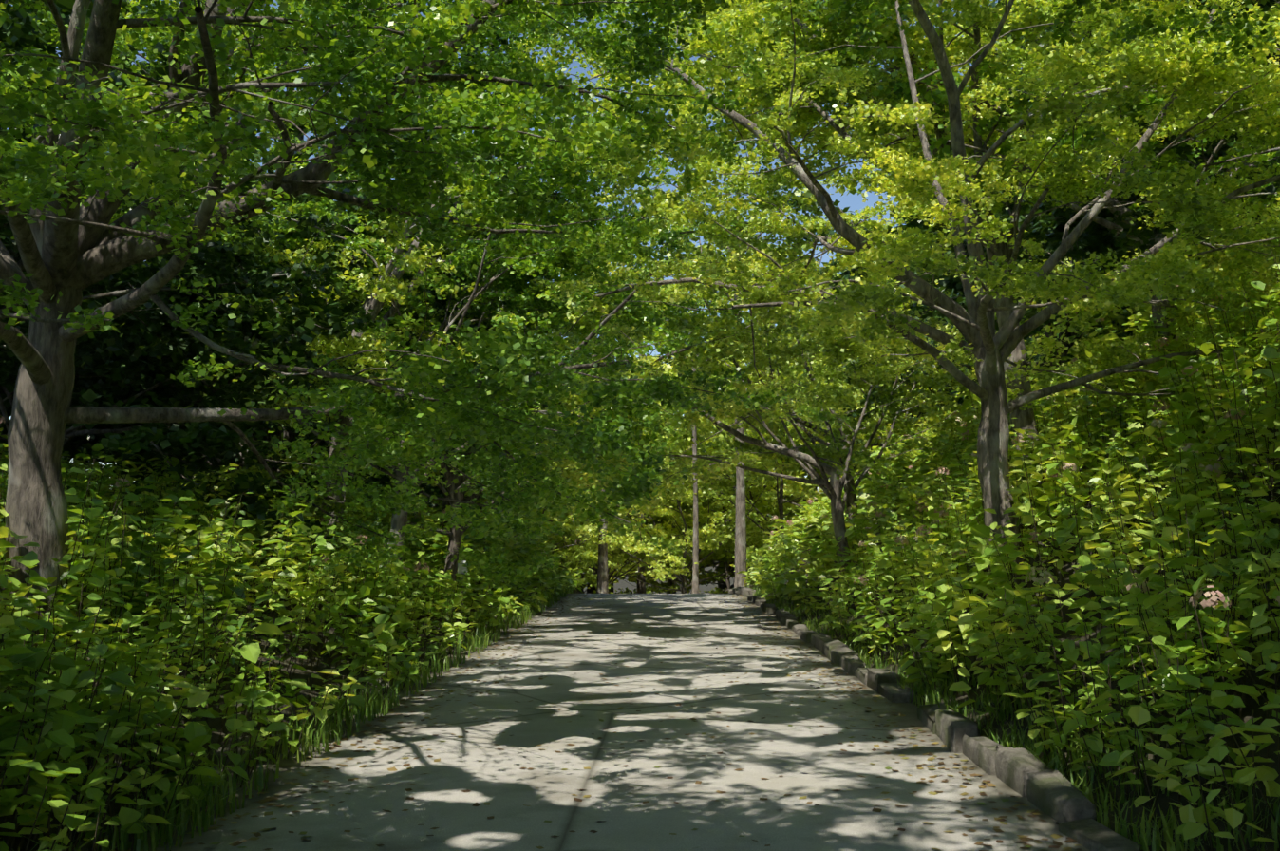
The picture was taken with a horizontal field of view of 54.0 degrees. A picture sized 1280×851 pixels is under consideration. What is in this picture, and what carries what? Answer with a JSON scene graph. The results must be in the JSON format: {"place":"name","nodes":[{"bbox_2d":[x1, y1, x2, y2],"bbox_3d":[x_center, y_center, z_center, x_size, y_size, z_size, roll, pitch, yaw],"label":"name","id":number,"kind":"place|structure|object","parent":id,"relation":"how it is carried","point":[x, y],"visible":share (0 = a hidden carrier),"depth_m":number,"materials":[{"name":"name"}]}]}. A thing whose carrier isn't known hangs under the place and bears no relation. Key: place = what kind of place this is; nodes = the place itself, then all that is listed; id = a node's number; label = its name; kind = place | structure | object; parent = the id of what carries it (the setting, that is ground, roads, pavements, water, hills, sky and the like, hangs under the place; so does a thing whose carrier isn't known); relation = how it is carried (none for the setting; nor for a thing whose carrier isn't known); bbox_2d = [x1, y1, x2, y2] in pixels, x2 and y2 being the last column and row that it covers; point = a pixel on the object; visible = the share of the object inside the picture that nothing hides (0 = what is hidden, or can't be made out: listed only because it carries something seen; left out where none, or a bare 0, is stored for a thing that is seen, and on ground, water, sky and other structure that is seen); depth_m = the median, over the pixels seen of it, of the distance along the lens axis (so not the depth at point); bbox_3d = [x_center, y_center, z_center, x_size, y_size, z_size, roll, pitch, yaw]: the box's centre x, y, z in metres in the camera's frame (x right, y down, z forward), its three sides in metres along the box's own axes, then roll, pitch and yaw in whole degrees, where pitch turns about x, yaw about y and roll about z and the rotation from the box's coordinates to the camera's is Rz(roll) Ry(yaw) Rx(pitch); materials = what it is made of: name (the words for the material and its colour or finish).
{"place":"outdoors","nodes":[
{"label":"outdoors","id":0,"kind":"place"},
{"bbox_2d":[6,0,1023,514],"label":"sky","id":1,"kind":"structure","parent":0,"point":[855,202],"materials":[{"name":"blue"}]},
{"bbox_2d":[118,593,1090,850],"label":"path","id":2,"kind":"structure","parent":0,"point":[793,761],"depth_m":8.66,"materials":[{"name":"concrete"}]},
{"bbox_2d":[183,592,1081,850],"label":"leaf litter","id":3,"kind":"object","parent":2,"relation":"on","point":[920,781],"visible":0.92,"depth_m":9.05,"materials":[{"name":"brown plant"}]},
{"bbox_2d":[0,361,1279,850],"bbox_3d":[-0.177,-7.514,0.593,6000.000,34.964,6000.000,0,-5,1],"label":"ground","id":4,"kind":"structure","parent":0,"point":[1164,800],"depth_m":9.75,"materials":[{"name":"soil"}]},
{"bbox_2d":[0,291,168,479],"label":"understory bush","id":5,"kind":"object","parent":4,"relation":"on","point":[71,453],"visible":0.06,"depth_m":21.58,"materials":[{"name":"green plant"}]},
{"bbox_2d":[26,128,142,297],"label":"tree","id":6,"kind":"object","parent":4,"relation":"on","point":[115,280],"depth_m":25.86,"materials":[{"name":"green plant"}]},
{"bbox_2d":[0,0,171,303],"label":"tree","id":7,"kind":"object","parent":4,"relation":"on","point":[65,7],"visible":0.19,"depth_m":14.00,"materials":[{"name":"green plant"}]},
{"bbox_2d":[18,73,152,465],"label":"tree","id":8,"kind":"object","parent":4,"relation":"on","point":[116,318],"depth_m":38.30,"materials":[{"name":"green plant"}]},
{"bbox_2d":[0,379,188,460],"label":"understory bush","id":9,"kind":"object","parent":4,"relation":"on","point":[4,431],"visible":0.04,"depth_m":23.30,"materials":[{"name":"green plant"}]},
{"bbox_2d":[0,0,273,392],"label":"tree","id":10,"kind":"object","parent":4,"relation":"on","point":[9,386],"depth_m":19.65,"materials":[{"name":"green plant"}]},
{"bbox_2d":[0,264,276,530],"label":"tree","id":11,"kind":"object","parent":4,"relation":"on","point":[162,394],"visible":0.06,"depth_m":21.88,"materials":[{"name":"green plant"}]},
{"bbox_2d":[41,68,261,401],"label":"tree","id":12,"kind":"object","parent":4,"relation":"on","point":[246,233],"depth_m":33.80,"materials":[{"name":"green plant"}]},
{"bbox_2d":[65,456,245,485],"bbox_3d":[-16.204,0.988,39.579,7.762,4.742,5.150,-4,-6,35],"label":"understory bush","id":13,"kind":"object","parent":4,"relation":"on","point":[214,461],"visible":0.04,"depth_m":38.80,"materials":[{"name":"green plant"}]},
{"bbox_2d":[0,0,313,385],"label":"tree","id":14,"kind":"object","parent":4,"relation":"on","point":[20,38],"visible":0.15,"depth_m":12.44,"materials":[{"name":"green plant"}]},
{"bbox_2d":[0,17,390,546],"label":"tree","id":15,"kind":"object","parent":4,"relation":"on","point":[88,362],"visible":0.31,"depth_m":16.70,"materials":[{"name":"green plant"}]},
{"bbox_2d":[0,21,393,439],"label":"maple tree","id":16,"kind":"object","parent":4,"relation":"on","point":[248,254],"visible":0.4,"depth_m":16.18,"materials":[{"name":"green plant"}]},
{"bbox_2d":[195,457,304,473],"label":"understory bush","id":17,"kind":"object","parent":4,"relation":"on","point":[217,468],"depth_m":51.14,"materials":[{"name":"green plant"}]},
{"bbox_2d":[97,307,437,515],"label":"tree","id":18,"kind":"object","parent":4,"relation":"on","point":[384,479],"visible":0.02,"depth_m":29.93,"materials":[{"name":"green plant"}]},
{"bbox_2d":[0,207,563,501],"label":"tree","id":19,"kind":"object","parent":4,"relation":"on","point":[161,367],"visible":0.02,"depth_m":21.51,"materials":[{"name":"green plant"}]},
{"bbox_2d":[7,0,574,487],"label":"tree","id":20,"kind":"object","parent":4,"relation":"on","point":[148,272],"visible":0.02,"depth_m":23.79,"materials":[{"name":"green plant"}]},
{"bbox_2d":[188,376,424,506],"bbox_3d":[-8.921,0.562,30.783,7.112,4.705,5.220,-2,-6,26],"label":"understory bush","id":21,"kind":"object","parent":4,"relation":"on","point":[253,458],"depth_m":29.56,"materials":[{"name":"green plant"}]},
{"bbox_2d":[61,589,570,850],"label":"kerb stones","id":22,"kind":"object","parent":4,"relation":"on","point":[86,846],"visible":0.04,"depth_m":8.50,"materials":[{"name":"grey stone"}]},
{"bbox_2d":[86,258,565,489],"bbox_3d":[-9.279,-2.098,37.309,14.858,11.623,13.565,0,-5,1],"label":"tree","id":23,"kind":"object","parent":4,"relation":"on","point":[233,445],"depth_m":37.56,"materials":[{"name":"green plant"}]},
{"bbox_2d":[247,174,460,452],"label":"tree","id":24,"kind":"object","parent":4,"relation":"on","point":[276,323],"depth_m":46.64,"materials":[{"name":"green plant"}]},
{"bbox_2d":[242,207,481,450],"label":"tree","id":25,"kind":"object","parent":4,"relation":"on","point":[266,315],"depth_m":42.93,"materials":[{"name":"green plant"}]},
{"bbox_2d":[248,309,520,534],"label":"tree","id":26,"kind":"object","parent":4,"relation":"on","point":[425,489],"visible":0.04,"depth_m":60.01,"materials":[{"name":"green plant"}]},
{"bbox_2d":[112,0,659,497],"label":"tree","id":27,"kind":"object","parent":4,"relation":"on","point":[290,435],"visible":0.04,"depth_m":27.18,"materials":[{"name":"green plant"}]},
{"bbox_2d":[120,0,681,581],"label":"tall maple tree","id":28,"kind":"object","parent":4,"relation":"on","point":[557,175],"visible":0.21,"depth_m":21.67,"materials":[{"name":"green plant"}]},
{"bbox_2d":[274,442,536,527],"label":"crest tree","id":29,"kind":"object","parent":4,"relation":"on","point":[439,501],"visible":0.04,"depth_m":42.84,"materials":[{"name":"green plant"}]},
{"bbox_2d":[0,0,850,675],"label":"maple tree","id":30,"kind":"object","parent":4,"relation":"on","point":[70,247],"visible":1,"depth_m":9.16,"materials":[{"name":"green plant"}]},
{"bbox_2d":[416,499,441,512],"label":"understory bush","id":31,"kind":"object","parent":4,"relation":"on","point":[430,505],"depth_m":58.63,"materials":[{"name":"green plant"}]},
{"bbox_2d":[415,473,491,511],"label":"understory bush","id":32,"kind":"object","parent":4,"relation":"on","point":[439,493],"visible":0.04,"depth_m":43.02,"materials":[{"name":"green plant"}]},
{"bbox_2d":[148,214,771,625],"bbox_3d":[-2.647,-0.028,19.772,9.526,6.536,7.048,3,-6,-28],"label":"maple tree","id":33,"kind":"object","parent":4,"relation":"on","point":[367,346],"visible":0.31,"depth_m":18.62,"materials":[{"name":"green plant"}]},
{"bbox_2d":[457,560,467,622],"bbox_3d":[-2.801,2.687,19.816,0.150,1.100,0.047,0,-5,1],"label":"sign post","id":34,"kind":"object","parent":4,"relation":"on","point":[461,569],"visible":0.42,"depth_m":19.83,"materials":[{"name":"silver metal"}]},
{"bbox_2d":[256,300,672,560],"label":"maple tree","id":35,"kind":"object","parent":4,"relation":"on","point":[419,330],"depth_m":24.89,"materials":[{"name":"green plant"}]},
{"bbox_2d":[156,170,782,632],"bbox_3d":[-2.223,-0.291,17.299,7.755,6.454,7.886,-5,-7,43],"label":"maple tree","id":36,"kind":"object","parent":4,"relation":"on","point":[647,414],"visible":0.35,"depth_m":17.71,"materials":[{"name":"green plant"}]},
{"bbox_2d":[424,402,638,571],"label":"crest tree","id":37,"kind":"object","parent":4,"relation":"on","point":[589,556],"visible":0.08,"depth_m":44.15,"materials":[{"name":"green plant"}]},
{"bbox_2d":[316,111,757,491],"bbox_3d":[-3.049,-1.738,29.346,11.915,10.797,10.302,0,-5,1],"label":"tall maple tree","id":38,"kind":"object","parent":4,"relation":"on","point":[628,316],"visible":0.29,"depth_m":28.86,"materials":[{"name":"green plant"}]},
{"bbox_2d":[482,467,708,593],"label":"crest tree","id":39,"kind":"object","parent":4,"relation":"on","point":[649,589],"visible":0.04,"depth_m":51.49,"materials":[{"name":"green plant"}]},
{"bbox_2d":[547,543,646,592],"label":"tree","id":40,"kind":"object","parent":4,"relation":"on","point":[584,585],"depth_m":91.35,"materials":[{"name":"green plant"}]},
{"bbox_2d":[483,412,714,593],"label":"tree","id":41,"kind":"object","parent":4,"relation":"on","point":[665,518],"depth_m":56.12,"materials":[{"name":"green plant"}]},
{"bbox_2d":[501,438,725,593],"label":"crest tree","id":42,"kind":"object","parent":4,"relation":"on","point":[659,528],"visible":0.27,"depth_m":46.06,"materials":[{"name":"green plant"}]},
{"bbox_2d":[552,147,719,593],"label":"cedar tree","id":43,"kind":"object","parent":4,"relation":"on","point":[602,586],"visible":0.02,"depth_m":42.60,"materials":[{"name":"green plant"}]},
{"bbox_2d":[507,442,771,593],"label":"tree","id":44,"kind":"object","parent":4,"relation":"on","point":[592,588],"visible":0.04,"depth_m":56.28,"materials":[{"name":"green plant"}]},
{"bbox_2d":[0,199,1279,850],"bbox_3d":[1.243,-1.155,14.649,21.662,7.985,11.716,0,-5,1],"label":"shrubs","id":45,"kind":"object","parent":4,"relation":"on","point":[1092,446],"visible":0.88,"depth_m":12.31,"materials":[{"name":"green plant"}]},
{"bbox_2d":[0,462,1279,850],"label":"shrubs","id":46,"kind":"object","parent":4,"relation":"on","point":[139,702],"visible":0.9,"depth_m":6.95,"materials":[{"name":"green plant"}]},
{"bbox_2d":[2,578,1279,850],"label":"verge grass","id":47,"kind":"structure","parent":4,"relation":"on","point":[375,707],"depth_m":8.38,"materials":[{"name":"green plant"}]},
{"bbox_2d":[563,258,747,593],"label":"cedar tree","id":48,"kind":"object","parent":4,"relation":"on","point":[640,587],"visible":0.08,"depth_m":49.51,"materials":[{"name":"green plant"}]},
{"bbox_2d":[589,326,734,593],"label":"tree","id":49,"kind":"object","parent":4,"relation":"on","point":[611,590],"depth_m":61.96,"materials":[{"name":"green plant"}]},
{"bbox_2d":[501,412,828,593],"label":"tree","id":50,"kind":"object","parent":4,"relation":"on","point":[721,555],"visible":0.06,"depth_m":50.50,"materials":[{"name":"green plant"}]},
{"bbox_2d":[547,434,799,593],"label":"crest tree","id":51,"kind":"object","parent":4,"relation":"on","point":[683,572],"visible":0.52,"depth_m":44.14,"materials":[{"name":"green plant"}]},
{"bbox_2d":[78,186,1279,628],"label":"shrubs","id":52,"kind":"object","parent":4,"relation":"on","point":[814,534],"visible":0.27,"depth_m":24.66,"materials":[{"name":"green plant"}]},
{"bbox_2d":[628,476,797,593],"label":"crest tree","id":53,"kind":"object","parent":4,"relation":"on","point":[758,488],"visible":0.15,"depth_m":52.12,"materials":[{"name":"green plant"}]},
{"bbox_2d":[618,202,811,593],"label":"cedar tree","id":54,"kind":"object","parent":4,"relation":"on","point":[695,579],"visible":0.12,"depth_m":40.76,"materials":[{"name":"brown plant"}]},
{"bbox_2d":[663,427,795,590],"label":"tree","id":55,"kind":"object","parent":4,"relation":"on","point":[723,586],"depth_m":69.03,"materials":[{"name":"green plant"}]},
{"bbox_2d":[619,363,860,578],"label":"tree","id":56,"kind":"object","parent":4,"relation":"on","point":[794,498],"visible":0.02,"depth_m":69.18,"materials":[{"name":"green plant"}]},
{"bbox_2d":[636,58,845,587],"bbox_3d":[3.398,-3.068,39.543,6.329,16.860,7.317,-3,-6,27],"label":"cedar tree","id":57,"kind":"object","parent":4,"relation":"on","point":[740,544],"visible":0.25,"depth_m":38.15,"materials":[{"name":"brown plant"}]},
{"bbox_2d":[640,402,869,565],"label":"crest tree","id":58,"kind":"object","parent":4,"relation":"on","point":[719,442],"visible":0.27,"depth_m":43.27,"materials":[{"name":"green plant"}]},
{"bbox_2d":[634,316,884,547],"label":"tree","id":59,"kind":"object","parent":4,"relation":"on","point":[788,483],"visible":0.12,"depth_m":49.80,"materials":[{"name":"green plant"}]},
{"bbox_2d":[691,340,827,583],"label":"tree","id":60,"kind":"object","parent":4,"relation":"on","point":[806,474],"depth_m":78.19,"materials":[{"name":"green plant"}]},
{"bbox_2d":[544,303,975,597],"bbox_3d":[2.063,0.389,21.995,8.093,5.510,6.871,0,-5,1],"label":"maple tree","id":61,"kind":"object","parent":4,"relation":"on","point":[805,456],"visible":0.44,"depth_m":22.32,"materials":[{"name":"green plant"}]},
{"bbox_2d":[709,432,809,591],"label":"tree","id":62,"kind":"object","parent":4,"relation":"on","point":[719,565],"depth_m":74.07,"materials":[{"name":"green plant"}]},
{"bbox_2d":[676,241,924,501],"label":"tree","id":63,"kind":"object","parent":4,"relation":"on","point":[728,299],"visible":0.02,"depth_m":62.83,"materials":[{"name":"green plant"}]},
{"bbox_2d":[633,258,1072,563],"bbox_3d":[4.158,-0.172,25.836,8.492,6.166,7.958,0,-5,1],"label":"maple tree","id":64,"kind":"object","parent":4,"relation":"on","point":[947,424],"visible":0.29,"depth_m":25.75,"materials":[{"name":"green plant"}]},
{"bbox_2d":[785,260,926,432],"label":"tree","id":65,"kind":"object","parent":4,"relation":"on","point":[853,270],"visible":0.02,"depth_m":58.32,"materials":[{"name":"green plant"}]},
{"bbox_2d":[784,259,931,422],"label":"tree","id":66,"kind":"object","parent":4,"relation":"on","point":[930,310],"depth_m":70.44,"materials":[{"name":"green plant"}]},
{"bbox_2d":[744,303,974,498],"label":"tree","id":67,"kind":"object","parent":4,"relation":"on","point":[872,444],"visible":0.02,"depth_m":55.66,"materials":[{"name":"green plant"}]},
{"bbox_2d":[439,0,1279,603],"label":"maple tree","id":68,"kind":"object","parent":4,"relation":"on","point":[1245,91],"visible":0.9,"depth_m":13.31,"materials":[{"name":"green plant"}]},
{"bbox_2d":[766,310,959,486],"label":"crest tree","id":69,"kind":"object","parent":4,"relation":"on","point":[858,398],"visible":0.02,"depth_m":41.58,"materials":[{"name":"green plant"}]},
{"bbox_2d":[536,0,1223,502],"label":"tall maple tree","id":70,"kind":"object","parent":4,"relation":"on","point":[958,49],"visible":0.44,"depth_m":18.41,"materials":[{"name":"green plant"}]},
{"bbox_2d":[768,190,1078,411],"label":"tree","id":71,"kind":"object","parent":4,"relation":"on","point":[913,307],"visible":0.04,"depth_m":52.22,"materials":[{"name":"green plant"}]},
{"bbox_2d":[728,586,1142,850],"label":"kerb stones","id":72,"kind":"object","parent":4,"relation":"on","point":[1067,807],"visible":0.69,"depth_m":8.23,"materials":[{"name":"grey stone"}]},
{"bbox_2d":[842,120,1067,326],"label":"tree","id":73,"kind":"object","parent":4,"relation":"on","point":[921,226],"depth_m":50.57,"materials":[{"name":"green plant"}]},
{"bbox_2d":[842,105,1067,312],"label":"tree","id":74,"kind":"object","parent":4,"relation":"on","point":[854,191],"depth_m":58.09,"materials":[{"name":"green plant"}]},
{"bbox_2d":[884,335,1029,409],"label":"tree","id":75,"kind":"object","parent":4,"relation":"on","point":[920,385],"depth_m":45.53,"materials":[{"name":"green plant"}]},
{"bbox_2d":[882,281,1130,380],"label":"tree","id":76,"kind":"object","parent":4,"relation":"on","point":[942,289],"visible":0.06,"depth_m":31.34,"materials":[{"name":"green plant"}]},
{"bbox_2d":[748,0,1279,70],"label":"maple tree","id":77,"kind":"object","parent":4,"relation":"on","point":[1238,38],"visible":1,"depth_m":10.15,"materials":[{"name":"green plant"}]},
{"bbox_2d":[949,260,1097,394],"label":"tree","id":78,"kind":"object","parent":4,"relation":"on","point":[1036,330],"visible":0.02,"depth_m":37.63,"materials":[{"name":"green plant"}]},
{"bbox_2d":[837,115,1223,421],"bbox_3d":[9.183,-2.896,26.788,10.036,6.089,7.794,0,-5,1],"label":"tree","id":79,"kind":"object","parent":4,"relation":"on","point":[1052,235],"visible":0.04,"depth_m":25.28,"materials":[{"name":"green plant"}]},
{"bbox_2d":[863,123,1201,365],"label":"tree","id":80,"kind":"object","parent":4,"relation":"on","point":[952,283],"depth_m":44.07,"materials":[{"name":"green plant"}]},
{"bbox_2d":[806,0,1279,421],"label":"maple tree","id":81,"kind":"object","parent":4,"relation":"on","point":[939,96],"visible":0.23,"depth_m":17.01,"materials":[{"name":"green plant"}]},
{"bbox_2d":[963,0,1230,268],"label":"tree","id":82,"kind":"object","parent":4,"relation":"on","point":[1025,256],"depth_m":38.92,"materials":[{"name":"green plant"}]},
{"bbox_2d":[962,0,1279,241],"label":"tree","id":83,"kind":"object","parent":4,"relation":"on","point":[1010,207],"visible":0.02,"depth_m":30.71,"materials":[{"name":"green plant"}]},
{"bbox_2d":[979,0,1279,245],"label":"tree","id":84,"kind":"object","parent":4,"relation":"on","point":[1132,197],"visible":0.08,"depth_m":22.71,"materials":[{"name":"green plant"}]},
{"bbox_2d":[1007,31,1279,272],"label":"tree","id":85,"kind":"object","parent":4,"relation":"on","point":[1081,245],"depth_m":28.17,"materials":[{"name":"green plant"}]},
{"bbox_2d":[1105,97,1279,256],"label":"tree","id":86,"kind":"object","parent":4,"relation":"on","point":[1144,234],"visible":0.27,"depth_m":16.58,"materials":[{"name":"green plant"}]}
]}

